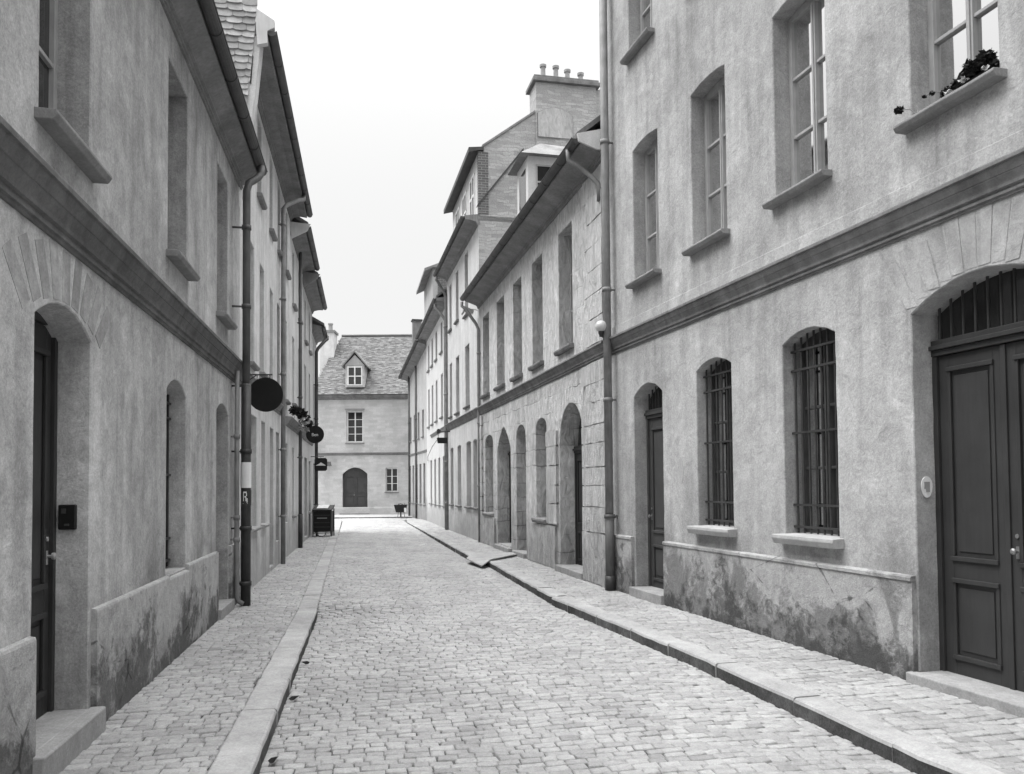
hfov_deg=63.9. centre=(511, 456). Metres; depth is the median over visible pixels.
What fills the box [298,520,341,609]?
kerb
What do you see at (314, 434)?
hanging sign
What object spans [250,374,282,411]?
hanging sign
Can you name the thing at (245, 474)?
paper band
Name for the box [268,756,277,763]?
fallen leaf
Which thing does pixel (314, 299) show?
house
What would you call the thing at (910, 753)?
kerb
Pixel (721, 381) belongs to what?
window
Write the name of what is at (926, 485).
bell plate
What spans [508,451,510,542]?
door
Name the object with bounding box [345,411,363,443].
window
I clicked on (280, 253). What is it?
window
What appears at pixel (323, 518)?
wheeled bin
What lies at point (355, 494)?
door
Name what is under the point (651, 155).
window
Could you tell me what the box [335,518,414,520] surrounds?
cross street
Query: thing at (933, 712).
pavement
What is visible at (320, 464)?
hanging sign
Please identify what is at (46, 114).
window
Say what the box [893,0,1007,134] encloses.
window
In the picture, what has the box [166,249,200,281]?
window sill
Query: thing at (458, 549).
kerb
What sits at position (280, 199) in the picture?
house
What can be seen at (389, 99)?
sky
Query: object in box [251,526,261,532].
window
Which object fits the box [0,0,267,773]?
house
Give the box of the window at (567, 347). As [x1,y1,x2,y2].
[553,234,573,355]
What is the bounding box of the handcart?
[394,503,406,516]
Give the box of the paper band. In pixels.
[240,462,250,487]
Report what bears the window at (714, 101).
in the house at (813, 300)
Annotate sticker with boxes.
[241,490,250,505]
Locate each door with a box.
[31,311,57,719]
[343,468,367,506]
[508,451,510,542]
[572,419,583,565]
[644,386,664,588]
[928,268,1023,691]
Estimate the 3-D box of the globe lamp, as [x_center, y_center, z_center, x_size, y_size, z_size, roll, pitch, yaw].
[1.416,-1.948,12.620,0.277,0.294,0.184,0,-2,-10]
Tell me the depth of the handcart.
42.53 m
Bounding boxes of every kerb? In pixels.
[207,608,317,773]
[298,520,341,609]
[335,516,412,518]
[406,519,473,562]
[489,561,567,603]
[552,596,1004,773]
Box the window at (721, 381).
[687,359,736,536]
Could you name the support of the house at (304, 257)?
on the ground
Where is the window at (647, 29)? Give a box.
[620,0,654,64]
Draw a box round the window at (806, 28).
[762,0,831,209]
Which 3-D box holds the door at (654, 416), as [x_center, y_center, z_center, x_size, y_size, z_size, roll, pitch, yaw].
[2.121,0.401,11.546,0.123,2.928,0.950,0,-2,-16]
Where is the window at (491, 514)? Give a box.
[482,512,493,516]
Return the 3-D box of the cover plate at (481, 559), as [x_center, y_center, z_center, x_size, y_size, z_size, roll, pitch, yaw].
[-0.352,2.234,17.966,1.268,0.108,2.168,0,-2,-10]
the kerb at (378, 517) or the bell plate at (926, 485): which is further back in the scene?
the kerb at (378, 517)
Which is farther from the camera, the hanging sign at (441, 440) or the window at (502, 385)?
the hanging sign at (441, 440)
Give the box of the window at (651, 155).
[625,139,661,288]
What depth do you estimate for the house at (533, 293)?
16.22 m
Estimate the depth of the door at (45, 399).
5.28 m
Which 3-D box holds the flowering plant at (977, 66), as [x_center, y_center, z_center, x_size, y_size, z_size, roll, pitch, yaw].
[3.365,-2.856,6.320,0.237,0.255,0.933,0,-2,-20]
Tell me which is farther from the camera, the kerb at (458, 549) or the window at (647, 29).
the kerb at (458, 549)
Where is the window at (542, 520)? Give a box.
[531,517,547,523]
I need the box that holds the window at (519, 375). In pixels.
[509,373,522,381]
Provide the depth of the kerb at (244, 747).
6.00 m
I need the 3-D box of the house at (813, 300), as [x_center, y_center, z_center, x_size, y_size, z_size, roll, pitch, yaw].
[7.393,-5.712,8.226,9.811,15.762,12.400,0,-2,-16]
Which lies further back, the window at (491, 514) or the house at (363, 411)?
the house at (363, 411)
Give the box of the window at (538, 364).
[528,279,543,370]
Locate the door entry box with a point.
(67, 517)
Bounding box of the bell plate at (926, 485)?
[921,476,932,497]
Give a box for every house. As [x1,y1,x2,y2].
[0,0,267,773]
[214,0,312,587]
[286,217,319,553]
[303,271,326,541]
[312,316,328,532]
[318,323,411,514]
[398,319,426,520]
[415,263,446,529]
[433,63,599,540]
[460,115,613,586]
[599,0,1023,717]
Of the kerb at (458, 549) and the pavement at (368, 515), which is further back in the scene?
the pavement at (368, 515)
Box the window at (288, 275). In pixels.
[286,269,291,279]
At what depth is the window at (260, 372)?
14.24 m
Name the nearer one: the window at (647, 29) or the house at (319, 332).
the window at (647, 29)
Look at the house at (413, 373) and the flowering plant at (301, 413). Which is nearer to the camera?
the flowering plant at (301, 413)
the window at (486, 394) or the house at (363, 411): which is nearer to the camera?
the window at (486, 394)
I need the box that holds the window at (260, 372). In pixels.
[259,371,268,377]
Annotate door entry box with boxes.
[58,505,76,529]
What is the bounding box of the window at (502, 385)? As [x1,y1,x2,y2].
[493,383,504,391]
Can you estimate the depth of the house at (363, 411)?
47.35 m
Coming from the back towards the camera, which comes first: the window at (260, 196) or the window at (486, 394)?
the window at (486, 394)
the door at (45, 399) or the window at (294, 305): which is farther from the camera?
the window at (294, 305)
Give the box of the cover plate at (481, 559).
[467,552,516,566]
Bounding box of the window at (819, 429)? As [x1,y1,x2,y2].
[772,328,843,548]
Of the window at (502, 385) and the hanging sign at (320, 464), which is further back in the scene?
the hanging sign at (320, 464)
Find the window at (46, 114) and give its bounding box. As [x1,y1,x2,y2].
[34,0,111,183]
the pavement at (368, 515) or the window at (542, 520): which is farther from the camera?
the pavement at (368, 515)
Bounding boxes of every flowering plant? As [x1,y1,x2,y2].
[288,406,307,419]
[297,415,312,431]
[894,48,999,114]
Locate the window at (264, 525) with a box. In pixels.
[261,523,269,527]
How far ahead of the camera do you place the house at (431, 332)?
34.82 m
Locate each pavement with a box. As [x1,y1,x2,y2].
[59,608,297,773]
[234,520,336,610]
[335,514,407,516]
[411,519,1023,773]
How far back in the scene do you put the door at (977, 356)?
6.29 m
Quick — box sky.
[257,0,607,376]
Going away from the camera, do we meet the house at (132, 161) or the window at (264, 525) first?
the house at (132, 161)
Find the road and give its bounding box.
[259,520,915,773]
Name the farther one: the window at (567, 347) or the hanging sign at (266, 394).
the window at (567, 347)
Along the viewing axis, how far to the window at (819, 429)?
8.10 m
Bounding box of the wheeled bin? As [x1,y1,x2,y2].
[312,505,334,536]
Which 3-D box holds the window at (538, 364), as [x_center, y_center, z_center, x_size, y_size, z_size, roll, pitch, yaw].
[0.622,-3.002,17.177,0.385,2.311,1.030,0,-2,-13]
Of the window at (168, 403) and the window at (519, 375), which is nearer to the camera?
the window at (168, 403)
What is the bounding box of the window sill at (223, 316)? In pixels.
[216,311,237,329]
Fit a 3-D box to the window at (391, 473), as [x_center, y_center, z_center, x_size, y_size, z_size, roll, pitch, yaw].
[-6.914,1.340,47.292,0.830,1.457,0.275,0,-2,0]
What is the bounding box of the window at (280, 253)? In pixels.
[277,249,282,260]
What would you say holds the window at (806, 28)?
in the house at (813, 300)
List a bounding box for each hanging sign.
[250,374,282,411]
[299,426,323,442]
[311,456,326,470]
[437,429,449,442]
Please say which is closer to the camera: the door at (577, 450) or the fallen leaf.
the fallen leaf
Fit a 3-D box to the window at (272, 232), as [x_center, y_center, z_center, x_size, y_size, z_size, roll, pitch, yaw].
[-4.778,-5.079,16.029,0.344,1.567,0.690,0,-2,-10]
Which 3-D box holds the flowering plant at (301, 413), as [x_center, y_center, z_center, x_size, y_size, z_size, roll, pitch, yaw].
[-5.064,-1.035,19.485,0.374,0.318,1.169,0,-2,-5]
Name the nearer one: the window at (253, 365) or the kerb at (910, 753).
the kerb at (910, 753)
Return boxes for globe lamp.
[595,320,605,337]
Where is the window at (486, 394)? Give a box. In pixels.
[480,392,489,398]
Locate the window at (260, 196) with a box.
[257,192,266,209]
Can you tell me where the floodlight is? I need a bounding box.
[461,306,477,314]
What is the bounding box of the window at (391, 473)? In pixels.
[384,468,398,492]
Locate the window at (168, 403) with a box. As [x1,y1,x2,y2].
[165,394,170,567]
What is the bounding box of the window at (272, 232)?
[269,228,277,241]
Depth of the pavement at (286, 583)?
14.20 m
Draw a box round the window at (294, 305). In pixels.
[292,303,297,311]
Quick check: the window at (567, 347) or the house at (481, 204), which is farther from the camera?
the house at (481, 204)
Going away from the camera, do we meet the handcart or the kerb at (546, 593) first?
the kerb at (546, 593)
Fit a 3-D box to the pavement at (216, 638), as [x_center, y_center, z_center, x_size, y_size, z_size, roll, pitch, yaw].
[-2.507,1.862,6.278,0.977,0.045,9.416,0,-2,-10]
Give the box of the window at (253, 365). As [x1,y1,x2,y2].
[250,361,259,370]
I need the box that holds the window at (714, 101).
[681,76,729,256]
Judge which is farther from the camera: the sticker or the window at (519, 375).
the window at (519, 375)
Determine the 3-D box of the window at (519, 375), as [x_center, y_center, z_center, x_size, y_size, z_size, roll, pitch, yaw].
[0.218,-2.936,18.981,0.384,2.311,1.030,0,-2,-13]
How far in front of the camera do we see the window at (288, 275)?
18.98 m

